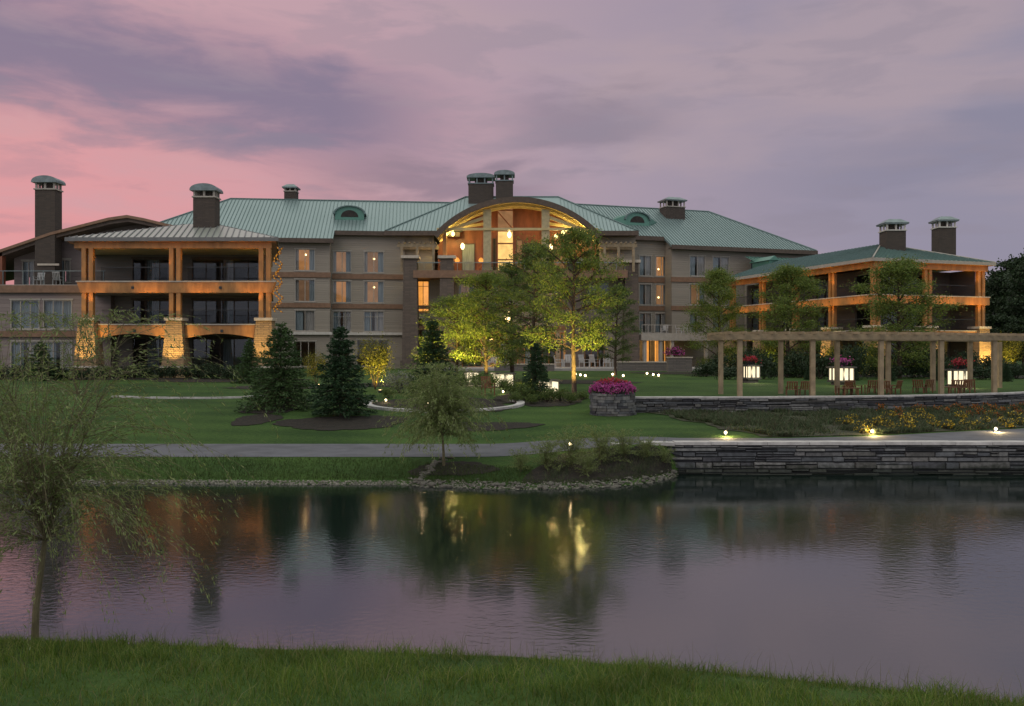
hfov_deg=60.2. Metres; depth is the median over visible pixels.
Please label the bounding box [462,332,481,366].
glass door
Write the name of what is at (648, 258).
window
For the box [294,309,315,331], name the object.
window
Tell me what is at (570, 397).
round shrub
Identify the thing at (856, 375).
spruce tree
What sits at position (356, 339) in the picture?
glass door
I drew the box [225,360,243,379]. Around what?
round shrub
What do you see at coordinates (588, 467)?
willow shrub
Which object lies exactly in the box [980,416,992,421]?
flower clump
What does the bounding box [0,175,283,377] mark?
lodge wing
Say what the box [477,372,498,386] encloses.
round shrub
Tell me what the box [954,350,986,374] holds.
round shrub
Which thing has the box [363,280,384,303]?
window
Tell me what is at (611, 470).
ground cover
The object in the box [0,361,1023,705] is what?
ground
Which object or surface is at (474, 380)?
round shrub
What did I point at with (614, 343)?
shade tree
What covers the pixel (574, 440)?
willow shrub
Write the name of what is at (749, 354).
round shrub
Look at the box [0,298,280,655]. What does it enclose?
willow tree
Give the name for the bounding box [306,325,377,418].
spruce tree
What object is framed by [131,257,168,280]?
glass door
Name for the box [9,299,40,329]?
window
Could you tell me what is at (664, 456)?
willow shrub
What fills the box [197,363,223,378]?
round shrub
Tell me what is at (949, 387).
garden table
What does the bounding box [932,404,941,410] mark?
flower clump
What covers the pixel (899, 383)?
garden chair
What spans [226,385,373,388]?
mulch bed
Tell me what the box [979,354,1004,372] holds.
round shrub
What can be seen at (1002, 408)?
flower clump
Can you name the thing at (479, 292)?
shade tree
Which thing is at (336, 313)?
window
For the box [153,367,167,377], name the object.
round shrub
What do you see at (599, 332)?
glass door
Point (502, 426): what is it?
mulch bed
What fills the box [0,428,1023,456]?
path
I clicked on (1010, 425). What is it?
flower clump
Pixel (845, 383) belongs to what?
garden chair
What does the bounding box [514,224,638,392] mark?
shade tree
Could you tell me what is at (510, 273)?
shade tree
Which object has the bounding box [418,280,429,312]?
window
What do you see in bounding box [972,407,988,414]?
flower clump
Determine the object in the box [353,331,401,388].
lit shrub
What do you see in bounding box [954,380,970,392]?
garden chair
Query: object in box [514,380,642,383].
mulch bed
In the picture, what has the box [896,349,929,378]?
round shrub
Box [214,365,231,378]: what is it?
round shrub
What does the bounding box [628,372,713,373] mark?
mulch bed
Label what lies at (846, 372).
lantern pedestal
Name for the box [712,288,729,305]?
window
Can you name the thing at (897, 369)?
round shrub
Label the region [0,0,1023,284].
sky
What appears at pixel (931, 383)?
garden chair
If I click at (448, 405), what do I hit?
willow tree
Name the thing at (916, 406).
flower clump
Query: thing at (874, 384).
garden chair
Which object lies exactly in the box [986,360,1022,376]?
round shrub
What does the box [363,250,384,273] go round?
window
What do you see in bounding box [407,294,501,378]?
shade tree
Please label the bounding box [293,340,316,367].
glass door
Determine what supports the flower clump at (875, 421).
on the planting bed at (838, 431)
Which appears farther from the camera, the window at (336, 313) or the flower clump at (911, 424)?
the window at (336, 313)
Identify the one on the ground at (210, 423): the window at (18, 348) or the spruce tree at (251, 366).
the spruce tree at (251, 366)
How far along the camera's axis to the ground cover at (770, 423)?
33.34 m
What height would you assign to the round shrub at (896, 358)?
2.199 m
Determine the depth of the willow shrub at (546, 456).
25.70 m
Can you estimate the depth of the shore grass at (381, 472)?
25.88 m
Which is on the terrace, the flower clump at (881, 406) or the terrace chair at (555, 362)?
the terrace chair at (555, 362)
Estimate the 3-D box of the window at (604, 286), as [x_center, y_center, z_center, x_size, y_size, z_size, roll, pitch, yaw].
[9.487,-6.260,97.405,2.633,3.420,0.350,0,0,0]
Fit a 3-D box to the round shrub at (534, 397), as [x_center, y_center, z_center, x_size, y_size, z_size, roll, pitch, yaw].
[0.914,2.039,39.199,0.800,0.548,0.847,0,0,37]
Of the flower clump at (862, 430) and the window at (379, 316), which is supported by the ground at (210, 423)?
the flower clump at (862, 430)
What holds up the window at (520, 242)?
in the hotel building
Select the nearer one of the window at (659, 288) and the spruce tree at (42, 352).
the spruce tree at (42, 352)
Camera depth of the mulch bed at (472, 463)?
25.96 m
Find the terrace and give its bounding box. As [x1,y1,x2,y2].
[444,367,716,370]
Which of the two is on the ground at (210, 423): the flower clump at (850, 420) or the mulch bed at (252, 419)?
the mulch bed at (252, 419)
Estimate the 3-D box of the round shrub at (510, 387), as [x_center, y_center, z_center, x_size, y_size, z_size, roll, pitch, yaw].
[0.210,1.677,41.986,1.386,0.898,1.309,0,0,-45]
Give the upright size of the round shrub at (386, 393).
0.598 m
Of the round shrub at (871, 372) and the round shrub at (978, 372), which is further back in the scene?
the round shrub at (871, 372)
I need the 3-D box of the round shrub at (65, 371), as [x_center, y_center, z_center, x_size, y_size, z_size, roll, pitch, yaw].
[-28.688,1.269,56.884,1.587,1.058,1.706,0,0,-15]
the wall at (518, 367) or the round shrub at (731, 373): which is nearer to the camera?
the round shrub at (731, 373)
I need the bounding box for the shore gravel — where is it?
[0,466,678,489]
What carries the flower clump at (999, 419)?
on the ground at (210, 423)
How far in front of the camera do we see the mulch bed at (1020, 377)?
61.06 m
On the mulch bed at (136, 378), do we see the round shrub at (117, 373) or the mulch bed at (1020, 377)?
the round shrub at (117, 373)
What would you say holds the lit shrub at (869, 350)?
on the mulch bed at (826, 376)
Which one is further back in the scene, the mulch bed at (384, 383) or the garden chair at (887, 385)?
the mulch bed at (384, 383)
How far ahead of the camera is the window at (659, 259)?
101.75 m
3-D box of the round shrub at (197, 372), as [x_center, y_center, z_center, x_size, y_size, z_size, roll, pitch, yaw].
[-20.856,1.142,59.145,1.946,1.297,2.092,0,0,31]
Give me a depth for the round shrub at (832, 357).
63.59 m
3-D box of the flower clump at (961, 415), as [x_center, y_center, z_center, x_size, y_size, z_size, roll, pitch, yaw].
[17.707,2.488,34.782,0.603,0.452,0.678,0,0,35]
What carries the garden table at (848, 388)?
on the ground at (210, 423)
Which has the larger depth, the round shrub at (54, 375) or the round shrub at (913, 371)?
the round shrub at (913, 371)
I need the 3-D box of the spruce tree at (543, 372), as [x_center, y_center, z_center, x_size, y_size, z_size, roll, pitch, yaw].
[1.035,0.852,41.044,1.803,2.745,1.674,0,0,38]
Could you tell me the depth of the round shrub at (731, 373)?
57.58 m
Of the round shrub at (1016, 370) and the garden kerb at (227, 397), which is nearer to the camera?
the garden kerb at (227, 397)
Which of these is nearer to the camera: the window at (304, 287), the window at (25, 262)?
the window at (25, 262)
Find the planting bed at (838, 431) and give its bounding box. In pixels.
[647,408,1023,436]
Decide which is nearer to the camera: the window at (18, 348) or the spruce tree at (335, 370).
the spruce tree at (335, 370)
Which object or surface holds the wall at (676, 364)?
on the ground at (210, 423)
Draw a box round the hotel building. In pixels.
[160,170,817,368]
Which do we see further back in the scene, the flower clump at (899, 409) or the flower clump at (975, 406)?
the flower clump at (975, 406)
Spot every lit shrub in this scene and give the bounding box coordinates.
[302,349,329,384]
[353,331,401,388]
[756,340,785,373]
[821,341,841,356]
[858,341,877,373]
[988,329,1023,363]
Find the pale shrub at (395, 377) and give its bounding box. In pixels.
[380,364,414,392]
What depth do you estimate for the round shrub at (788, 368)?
60.74 m
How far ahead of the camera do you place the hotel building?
97.30 m
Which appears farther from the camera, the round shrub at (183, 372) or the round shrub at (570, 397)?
the round shrub at (183, 372)
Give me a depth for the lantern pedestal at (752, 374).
52.69 m
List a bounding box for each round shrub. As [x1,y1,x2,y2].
[0,363,9,378]
[6,367,21,378]
[7,364,26,378]
[48,363,68,379]
[56,366,76,379]
[67,367,93,379]
[84,365,108,378]
[99,365,117,378]
[112,365,130,378]
[121,361,147,377]
[129,362,158,377]
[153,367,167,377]
[158,364,181,377]
[178,363,200,377]
[185,360,212,378]
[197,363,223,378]
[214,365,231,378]
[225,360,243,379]
[381,386,395,396]
[454,374,469,385]
[467,372,484,386]
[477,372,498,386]
[493,377,514,391]
[503,380,524,394]
[507,391,525,402]
[514,380,538,398]
[525,393,539,403]
[539,387,559,401]
[553,387,569,400]
[562,391,578,402]
[576,390,588,398]
[687,361,717,376]
[707,353,732,374]
[710,365,736,379]
[726,351,750,375]
[735,346,769,375]
[746,351,784,378]
[777,357,801,377]
[785,348,809,377]
[802,351,833,378]
[816,354,833,375]
[828,345,852,357]
[841,341,869,379]
[861,350,894,375]
[870,365,909,378]
[891,351,911,373]
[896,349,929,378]
[907,346,944,377]
[929,345,949,367]
[936,359,956,378]
[947,355,966,368]
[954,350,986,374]
[966,365,990,379]
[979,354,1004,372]
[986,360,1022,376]
[1002,363,1023,378]
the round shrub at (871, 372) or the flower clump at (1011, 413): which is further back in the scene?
the round shrub at (871, 372)
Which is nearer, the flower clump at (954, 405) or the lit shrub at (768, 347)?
the flower clump at (954, 405)
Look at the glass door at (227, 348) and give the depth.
66.75 m
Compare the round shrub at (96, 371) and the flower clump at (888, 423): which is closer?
the flower clump at (888, 423)
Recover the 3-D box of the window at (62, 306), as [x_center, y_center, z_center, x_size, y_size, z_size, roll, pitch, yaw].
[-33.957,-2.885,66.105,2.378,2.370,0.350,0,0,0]
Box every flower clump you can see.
[663,346,684,356]
[836,416,853,424]
[853,425,869,433]
[864,417,882,425]
[876,403,888,410]
[879,419,893,426]
[882,411,895,416]
[893,405,903,412]
[896,421,915,428]
[900,416,917,424]
[901,412,918,419]
[911,403,921,408]
[921,414,934,418]
[926,419,940,426]
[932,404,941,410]
[934,419,954,428]
[941,407,954,412]
[949,402,961,409]
[953,411,968,418]
[968,403,983,410]
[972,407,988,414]
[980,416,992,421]
[987,403,999,410]
[997,417,1011,422]
[999,406,1009,412]
[1003,420,1017,427]
[1007,411,1021,417]
[1008,404,1020,410]
[1012,417,1023,424]
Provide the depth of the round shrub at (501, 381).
43.99 m
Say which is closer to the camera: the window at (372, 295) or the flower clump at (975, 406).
the flower clump at (975, 406)
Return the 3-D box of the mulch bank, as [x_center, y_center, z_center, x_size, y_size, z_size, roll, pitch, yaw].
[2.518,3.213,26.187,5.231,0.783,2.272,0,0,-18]
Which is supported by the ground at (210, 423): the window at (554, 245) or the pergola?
the pergola
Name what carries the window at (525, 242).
in the hotel building
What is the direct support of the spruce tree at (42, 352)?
on the ground at (210, 423)
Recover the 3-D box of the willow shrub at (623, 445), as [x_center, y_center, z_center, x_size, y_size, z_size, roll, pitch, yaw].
[3.400,2.782,26.636,1.407,1.101,1.549,0,0,41]
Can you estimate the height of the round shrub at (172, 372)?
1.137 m
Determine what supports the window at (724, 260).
in the hotel building
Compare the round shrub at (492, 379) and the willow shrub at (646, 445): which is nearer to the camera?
the willow shrub at (646, 445)
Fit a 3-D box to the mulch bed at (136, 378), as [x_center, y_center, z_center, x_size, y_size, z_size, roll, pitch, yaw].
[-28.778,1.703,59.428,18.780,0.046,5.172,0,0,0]
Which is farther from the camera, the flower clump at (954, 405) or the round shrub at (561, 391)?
the round shrub at (561, 391)
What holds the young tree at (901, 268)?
on the ground at (210, 423)
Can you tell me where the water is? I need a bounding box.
[0,474,1023,701]
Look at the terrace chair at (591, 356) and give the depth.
87.82 m
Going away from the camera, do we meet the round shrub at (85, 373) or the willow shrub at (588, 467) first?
the willow shrub at (588, 467)
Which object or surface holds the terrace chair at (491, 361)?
on the terrace
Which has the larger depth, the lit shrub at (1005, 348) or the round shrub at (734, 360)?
the lit shrub at (1005, 348)
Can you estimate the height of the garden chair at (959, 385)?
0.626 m
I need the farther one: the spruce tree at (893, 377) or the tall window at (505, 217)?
the tall window at (505, 217)
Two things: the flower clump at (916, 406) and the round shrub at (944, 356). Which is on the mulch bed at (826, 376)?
the round shrub at (944, 356)
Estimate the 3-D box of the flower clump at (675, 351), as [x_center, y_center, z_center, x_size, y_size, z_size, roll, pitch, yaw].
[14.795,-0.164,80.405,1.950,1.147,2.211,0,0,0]
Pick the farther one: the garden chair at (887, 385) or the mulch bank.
the garden chair at (887, 385)
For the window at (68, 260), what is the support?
in the lodge wing at (208, 269)
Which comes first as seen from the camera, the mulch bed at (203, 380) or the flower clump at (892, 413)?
the flower clump at (892, 413)
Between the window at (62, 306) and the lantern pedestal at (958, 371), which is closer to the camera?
the lantern pedestal at (958, 371)
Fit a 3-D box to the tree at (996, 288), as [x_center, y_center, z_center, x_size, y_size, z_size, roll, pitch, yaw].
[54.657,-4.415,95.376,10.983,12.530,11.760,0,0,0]
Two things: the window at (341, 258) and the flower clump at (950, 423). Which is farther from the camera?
the window at (341, 258)
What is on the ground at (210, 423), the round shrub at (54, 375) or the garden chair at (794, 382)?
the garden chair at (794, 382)
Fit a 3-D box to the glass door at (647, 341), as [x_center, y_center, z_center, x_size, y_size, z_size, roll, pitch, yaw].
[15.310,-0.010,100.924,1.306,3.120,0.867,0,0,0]
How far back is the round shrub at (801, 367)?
60.57 m
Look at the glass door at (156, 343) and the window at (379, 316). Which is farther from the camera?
the window at (379, 316)
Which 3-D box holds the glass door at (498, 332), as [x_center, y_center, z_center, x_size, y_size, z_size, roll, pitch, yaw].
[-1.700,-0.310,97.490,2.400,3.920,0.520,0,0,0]
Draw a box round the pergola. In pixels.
[707,331,1023,395]
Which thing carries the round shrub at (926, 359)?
on the ground at (210, 423)
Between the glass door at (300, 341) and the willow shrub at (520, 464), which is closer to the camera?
the willow shrub at (520, 464)
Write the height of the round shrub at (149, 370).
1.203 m
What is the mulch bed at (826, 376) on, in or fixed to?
on the ground at (210, 423)
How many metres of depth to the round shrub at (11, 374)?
56.99 m
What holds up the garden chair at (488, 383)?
on the ground at (210, 423)
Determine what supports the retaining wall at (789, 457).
on the ground at (210, 423)
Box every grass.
[0,454,673,484]
[0,625,1023,705]
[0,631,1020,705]
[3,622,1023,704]
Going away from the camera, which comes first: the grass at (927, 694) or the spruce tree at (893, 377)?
the grass at (927, 694)
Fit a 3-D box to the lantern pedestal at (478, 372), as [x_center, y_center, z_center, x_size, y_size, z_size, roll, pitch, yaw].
[-2.300,1.458,50.000,0.950,0.896,0.950,0,0,-14]
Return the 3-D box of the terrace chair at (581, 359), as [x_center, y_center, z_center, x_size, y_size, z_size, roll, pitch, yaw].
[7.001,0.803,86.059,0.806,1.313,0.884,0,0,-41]
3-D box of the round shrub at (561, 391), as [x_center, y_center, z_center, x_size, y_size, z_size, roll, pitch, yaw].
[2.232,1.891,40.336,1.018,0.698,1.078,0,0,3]
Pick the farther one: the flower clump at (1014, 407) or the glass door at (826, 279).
the glass door at (826, 279)
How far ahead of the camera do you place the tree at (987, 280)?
103.74 m
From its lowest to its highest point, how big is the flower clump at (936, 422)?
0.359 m
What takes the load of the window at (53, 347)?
in the lodge wing at (208, 269)
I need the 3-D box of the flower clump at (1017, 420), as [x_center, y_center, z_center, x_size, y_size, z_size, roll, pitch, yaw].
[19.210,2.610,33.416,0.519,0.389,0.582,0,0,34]
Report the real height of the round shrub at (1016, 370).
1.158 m
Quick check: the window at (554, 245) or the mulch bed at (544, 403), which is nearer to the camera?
the mulch bed at (544, 403)
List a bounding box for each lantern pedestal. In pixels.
[463,371,480,384]
[490,372,515,387]
[537,379,561,391]
[743,355,762,382]
[826,355,856,384]
[944,356,974,386]
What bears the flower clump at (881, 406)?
on the planting bed at (838, 431)
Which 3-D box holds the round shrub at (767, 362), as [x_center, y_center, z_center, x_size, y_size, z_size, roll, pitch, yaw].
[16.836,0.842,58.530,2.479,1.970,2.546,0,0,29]
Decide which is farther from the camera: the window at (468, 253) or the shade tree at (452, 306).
the window at (468, 253)
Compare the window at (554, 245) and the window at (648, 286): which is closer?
the window at (554, 245)
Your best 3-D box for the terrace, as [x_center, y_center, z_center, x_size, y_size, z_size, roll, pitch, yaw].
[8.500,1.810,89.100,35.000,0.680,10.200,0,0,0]
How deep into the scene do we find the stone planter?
35.50 m
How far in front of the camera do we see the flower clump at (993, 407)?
37.96 m
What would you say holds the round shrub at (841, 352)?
on the mulch bed at (826, 376)
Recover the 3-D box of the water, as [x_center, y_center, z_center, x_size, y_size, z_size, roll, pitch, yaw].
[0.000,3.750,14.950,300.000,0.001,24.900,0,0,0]
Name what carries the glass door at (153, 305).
in the lodge wing at (208, 269)
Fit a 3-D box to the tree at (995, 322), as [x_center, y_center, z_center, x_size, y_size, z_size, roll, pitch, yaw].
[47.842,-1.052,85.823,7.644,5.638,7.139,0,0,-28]
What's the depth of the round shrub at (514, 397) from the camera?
39.54 m
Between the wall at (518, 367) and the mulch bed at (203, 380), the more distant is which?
the wall at (518, 367)
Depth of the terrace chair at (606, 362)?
85.77 m
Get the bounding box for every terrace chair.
[33,273,44,284]
[52,272,60,284]
[488,354,496,367]
[553,356,562,367]
[563,354,570,367]
[578,354,589,367]
[589,354,599,367]
[603,356,613,367]
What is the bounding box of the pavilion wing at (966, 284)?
[723,216,995,372]
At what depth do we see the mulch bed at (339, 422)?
34.58 m
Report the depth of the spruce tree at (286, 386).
37.65 m
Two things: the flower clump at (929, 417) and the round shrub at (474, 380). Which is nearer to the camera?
the flower clump at (929, 417)
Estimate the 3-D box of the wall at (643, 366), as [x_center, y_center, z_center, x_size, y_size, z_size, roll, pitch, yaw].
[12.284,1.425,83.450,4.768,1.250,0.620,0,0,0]
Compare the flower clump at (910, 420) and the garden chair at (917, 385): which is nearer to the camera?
the flower clump at (910, 420)
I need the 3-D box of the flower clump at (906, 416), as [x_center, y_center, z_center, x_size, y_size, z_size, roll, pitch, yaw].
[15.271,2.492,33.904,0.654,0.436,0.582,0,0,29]
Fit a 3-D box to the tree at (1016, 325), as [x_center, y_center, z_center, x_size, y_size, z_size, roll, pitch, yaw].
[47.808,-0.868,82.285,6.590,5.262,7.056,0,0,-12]
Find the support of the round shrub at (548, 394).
on the mulch bed at (544, 403)
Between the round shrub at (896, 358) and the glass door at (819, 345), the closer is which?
the round shrub at (896, 358)
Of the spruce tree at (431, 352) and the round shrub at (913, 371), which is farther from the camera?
the round shrub at (913, 371)
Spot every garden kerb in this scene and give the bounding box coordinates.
[112,395,261,398]
[364,399,524,412]
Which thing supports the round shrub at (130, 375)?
on the mulch bed at (136, 378)
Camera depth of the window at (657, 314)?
101.38 m
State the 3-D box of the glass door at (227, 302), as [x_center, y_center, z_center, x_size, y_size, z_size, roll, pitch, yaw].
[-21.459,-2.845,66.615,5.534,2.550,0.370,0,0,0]
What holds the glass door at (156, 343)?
in the lodge wing at (208, 269)
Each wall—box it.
[494,364,554,370]
[611,440,1023,474]
[617,361,666,370]
[635,391,1023,412]
[666,357,692,371]
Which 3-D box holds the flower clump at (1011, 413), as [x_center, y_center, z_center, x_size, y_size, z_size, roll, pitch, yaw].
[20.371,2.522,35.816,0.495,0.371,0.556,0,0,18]
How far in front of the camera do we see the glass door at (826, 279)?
85.54 m
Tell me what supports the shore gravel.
on the ground at (210, 423)
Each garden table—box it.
[838,387,858,395]
[945,386,958,393]
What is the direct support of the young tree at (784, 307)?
on the mulch bed at (826, 376)
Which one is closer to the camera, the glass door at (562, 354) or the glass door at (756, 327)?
the glass door at (756, 327)
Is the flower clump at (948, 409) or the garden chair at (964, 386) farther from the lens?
the garden chair at (964, 386)
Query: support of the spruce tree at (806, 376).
on the ground at (210, 423)
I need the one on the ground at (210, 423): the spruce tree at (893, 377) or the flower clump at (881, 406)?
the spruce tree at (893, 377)
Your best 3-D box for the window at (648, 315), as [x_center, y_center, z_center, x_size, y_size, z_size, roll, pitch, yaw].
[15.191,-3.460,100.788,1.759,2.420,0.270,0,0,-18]
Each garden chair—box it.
[481,376,494,395]
[785,381,798,395]
[795,381,809,394]
[835,381,852,394]
[845,380,862,393]
[864,380,877,393]
[884,381,892,394]
[886,380,902,393]
[912,380,926,392]
[917,379,934,392]
[948,380,962,392]
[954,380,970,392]
[963,379,974,392]
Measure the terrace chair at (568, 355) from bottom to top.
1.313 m
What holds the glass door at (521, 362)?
in the hotel building
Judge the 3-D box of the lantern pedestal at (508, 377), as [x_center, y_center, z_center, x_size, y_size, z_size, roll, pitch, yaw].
[-0.470,1.485,47.000,1.140,0.894,1.140,0,0,-14]
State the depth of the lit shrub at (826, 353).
68.74 m
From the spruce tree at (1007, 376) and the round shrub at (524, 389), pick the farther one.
the spruce tree at (1007, 376)
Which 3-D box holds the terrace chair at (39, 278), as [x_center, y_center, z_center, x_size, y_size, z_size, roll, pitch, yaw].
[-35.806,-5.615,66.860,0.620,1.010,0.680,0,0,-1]
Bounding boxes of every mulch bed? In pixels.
[1,377,219,379]
[158,378,309,381]
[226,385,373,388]
[231,414,283,425]
[237,403,311,413]
[273,415,406,429]
[360,382,481,386]
[372,397,511,411]
[408,461,500,475]
[444,422,543,430]
[493,392,584,406]
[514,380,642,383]
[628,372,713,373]
[685,374,928,376]
[927,375,1023,378]
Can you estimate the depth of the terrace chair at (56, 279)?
66.49 m
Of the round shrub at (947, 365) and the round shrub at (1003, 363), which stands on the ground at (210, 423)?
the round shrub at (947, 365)
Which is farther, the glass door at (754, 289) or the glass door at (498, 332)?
the glass door at (498, 332)
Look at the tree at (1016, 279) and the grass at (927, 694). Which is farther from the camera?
the tree at (1016, 279)
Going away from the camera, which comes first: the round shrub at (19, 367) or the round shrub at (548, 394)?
the round shrub at (548, 394)
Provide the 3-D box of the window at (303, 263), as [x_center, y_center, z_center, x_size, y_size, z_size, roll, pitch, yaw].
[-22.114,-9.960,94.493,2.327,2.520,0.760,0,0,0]
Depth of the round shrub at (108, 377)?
58.10 m
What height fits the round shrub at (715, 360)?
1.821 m
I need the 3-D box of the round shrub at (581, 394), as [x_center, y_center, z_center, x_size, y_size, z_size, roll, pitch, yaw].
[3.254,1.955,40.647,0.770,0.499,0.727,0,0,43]
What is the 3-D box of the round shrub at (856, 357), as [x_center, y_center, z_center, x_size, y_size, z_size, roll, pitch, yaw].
[22.413,0.550,58.054,2.479,2.632,2.546,0,0,10]
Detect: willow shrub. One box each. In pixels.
[506,448,535,471]
[521,434,570,471]
[541,422,604,470]
[568,448,605,475]
[577,422,633,462]
[609,427,647,457]
[630,434,665,457]
[652,445,676,462]
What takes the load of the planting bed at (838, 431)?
on the ground at (210, 423)
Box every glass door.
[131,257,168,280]
[131,298,168,323]
[132,337,163,375]
[191,257,258,280]
[191,298,258,323]
[191,337,253,375]
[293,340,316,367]
[356,339,388,366]
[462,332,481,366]
[487,332,505,366]
[513,332,530,363]
[559,332,565,366]
[585,332,604,366]
[647,341,650,360]
[654,341,657,360]
[751,287,758,304]
[752,316,758,329]
[816,278,827,298]
[816,311,827,330]
[816,343,820,355]
[905,274,921,293]
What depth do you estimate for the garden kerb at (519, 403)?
37.66 m
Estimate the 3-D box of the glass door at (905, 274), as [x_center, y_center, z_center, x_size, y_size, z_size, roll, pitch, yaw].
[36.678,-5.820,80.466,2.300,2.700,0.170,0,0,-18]
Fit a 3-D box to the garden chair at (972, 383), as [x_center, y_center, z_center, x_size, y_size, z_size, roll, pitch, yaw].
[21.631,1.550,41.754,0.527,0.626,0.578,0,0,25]
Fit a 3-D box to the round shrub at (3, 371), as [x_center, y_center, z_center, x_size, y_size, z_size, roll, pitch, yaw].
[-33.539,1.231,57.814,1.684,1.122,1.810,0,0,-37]
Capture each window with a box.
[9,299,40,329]
[10,340,40,370]
[21,259,34,284]
[41,299,72,329]
[42,340,71,369]
[62,258,71,283]
[294,248,315,271]
[294,278,315,302]
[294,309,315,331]
[332,250,351,272]
[332,280,351,303]
[332,310,351,331]
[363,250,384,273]
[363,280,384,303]
[363,310,384,331]
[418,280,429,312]
[457,282,473,296]
[462,243,474,269]
[493,238,495,269]
[497,209,513,269]
[516,240,522,267]
[524,242,534,269]
[553,245,564,269]
[586,281,609,311]
[638,254,652,276]
[639,283,652,305]
[639,312,652,332]
[654,255,664,276]
[654,283,664,305]
[654,312,664,332]
[689,255,705,276]
[689,283,704,305]
[689,312,704,332]
[712,255,729,272]
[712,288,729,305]
[712,313,728,332]
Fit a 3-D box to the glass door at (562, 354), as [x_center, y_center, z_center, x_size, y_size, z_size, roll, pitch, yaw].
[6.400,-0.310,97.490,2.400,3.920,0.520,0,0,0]
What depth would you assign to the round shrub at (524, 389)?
40.38 m
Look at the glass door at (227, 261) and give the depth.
66.52 m
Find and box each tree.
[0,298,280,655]
[13,341,62,380]
[230,338,269,383]
[233,321,316,414]
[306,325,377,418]
[375,361,519,471]
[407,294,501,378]
[408,319,456,385]
[431,270,540,375]
[463,265,567,378]
[479,240,585,384]
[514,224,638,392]
[518,342,556,398]
[587,282,646,375]
[676,265,758,365]
[737,263,850,374]
[803,368,809,379]
[832,254,967,377]
[852,368,859,380]
[891,368,896,381]
[985,254,1023,364]
[985,279,1020,346]
[985,313,1020,362]
[989,248,1023,346]
[990,315,1023,364]
[1002,363,1013,381]
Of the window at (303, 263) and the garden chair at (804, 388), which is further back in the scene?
the window at (303, 263)
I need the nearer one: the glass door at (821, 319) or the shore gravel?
the shore gravel
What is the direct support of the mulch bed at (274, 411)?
on the ground at (210, 423)
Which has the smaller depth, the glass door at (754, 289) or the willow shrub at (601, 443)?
the willow shrub at (601, 443)
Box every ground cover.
[533,437,670,481]
[660,403,1023,436]
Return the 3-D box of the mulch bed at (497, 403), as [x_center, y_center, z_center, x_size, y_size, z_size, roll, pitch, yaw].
[-3.176,2.268,39.205,6.682,0.401,5.203,0,0,0]
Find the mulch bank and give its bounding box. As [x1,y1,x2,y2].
[523,444,671,481]
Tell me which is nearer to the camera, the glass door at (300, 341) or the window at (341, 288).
the glass door at (300, 341)
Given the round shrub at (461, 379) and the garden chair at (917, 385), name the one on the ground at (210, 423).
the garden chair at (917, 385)
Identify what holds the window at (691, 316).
in the hotel building
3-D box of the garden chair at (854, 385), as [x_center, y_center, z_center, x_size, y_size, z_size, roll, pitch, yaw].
[15.556,1.551,40.170,0.578,0.626,0.527,0,0,-36]
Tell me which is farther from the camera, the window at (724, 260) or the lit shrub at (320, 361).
the window at (724, 260)
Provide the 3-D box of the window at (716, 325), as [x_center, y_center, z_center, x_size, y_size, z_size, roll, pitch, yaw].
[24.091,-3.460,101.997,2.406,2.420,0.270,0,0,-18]
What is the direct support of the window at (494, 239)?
in the hotel building
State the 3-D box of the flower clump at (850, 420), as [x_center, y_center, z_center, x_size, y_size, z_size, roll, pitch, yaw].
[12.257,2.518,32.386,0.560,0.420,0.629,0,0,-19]
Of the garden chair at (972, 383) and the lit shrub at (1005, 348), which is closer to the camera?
the garden chair at (972, 383)
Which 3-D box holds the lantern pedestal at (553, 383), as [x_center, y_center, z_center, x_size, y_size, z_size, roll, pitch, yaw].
[1.784,1.723,43.500,1.070,0.842,1.070,0,0,-14]
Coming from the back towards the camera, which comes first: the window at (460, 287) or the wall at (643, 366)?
the window at (460, 287)
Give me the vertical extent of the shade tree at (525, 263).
8.428 m
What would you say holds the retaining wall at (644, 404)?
on the ground at (210, 423)
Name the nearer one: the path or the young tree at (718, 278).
the path
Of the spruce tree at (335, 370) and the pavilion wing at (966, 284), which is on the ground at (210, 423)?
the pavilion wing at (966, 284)
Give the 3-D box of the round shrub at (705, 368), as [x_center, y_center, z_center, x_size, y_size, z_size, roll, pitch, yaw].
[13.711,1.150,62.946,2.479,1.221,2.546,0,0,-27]
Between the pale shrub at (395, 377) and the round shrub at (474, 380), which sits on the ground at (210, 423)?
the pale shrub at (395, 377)
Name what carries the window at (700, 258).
in the hotel building
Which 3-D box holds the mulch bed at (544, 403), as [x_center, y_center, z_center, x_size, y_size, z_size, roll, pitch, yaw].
[1.244,2.119,41.114,4.513,0.418,5.615,0,0,0]
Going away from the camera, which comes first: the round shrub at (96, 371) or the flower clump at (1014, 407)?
the flower clump at (1014, 407)
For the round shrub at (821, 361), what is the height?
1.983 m
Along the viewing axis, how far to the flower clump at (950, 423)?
31.71 m
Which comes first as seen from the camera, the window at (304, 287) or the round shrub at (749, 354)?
the round shrub at (749, 354)
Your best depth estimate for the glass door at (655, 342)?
101.65 m
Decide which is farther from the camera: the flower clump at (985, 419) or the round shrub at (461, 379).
the round shrub at (461, 379)
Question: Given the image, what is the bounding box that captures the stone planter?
[588,377,637,416]

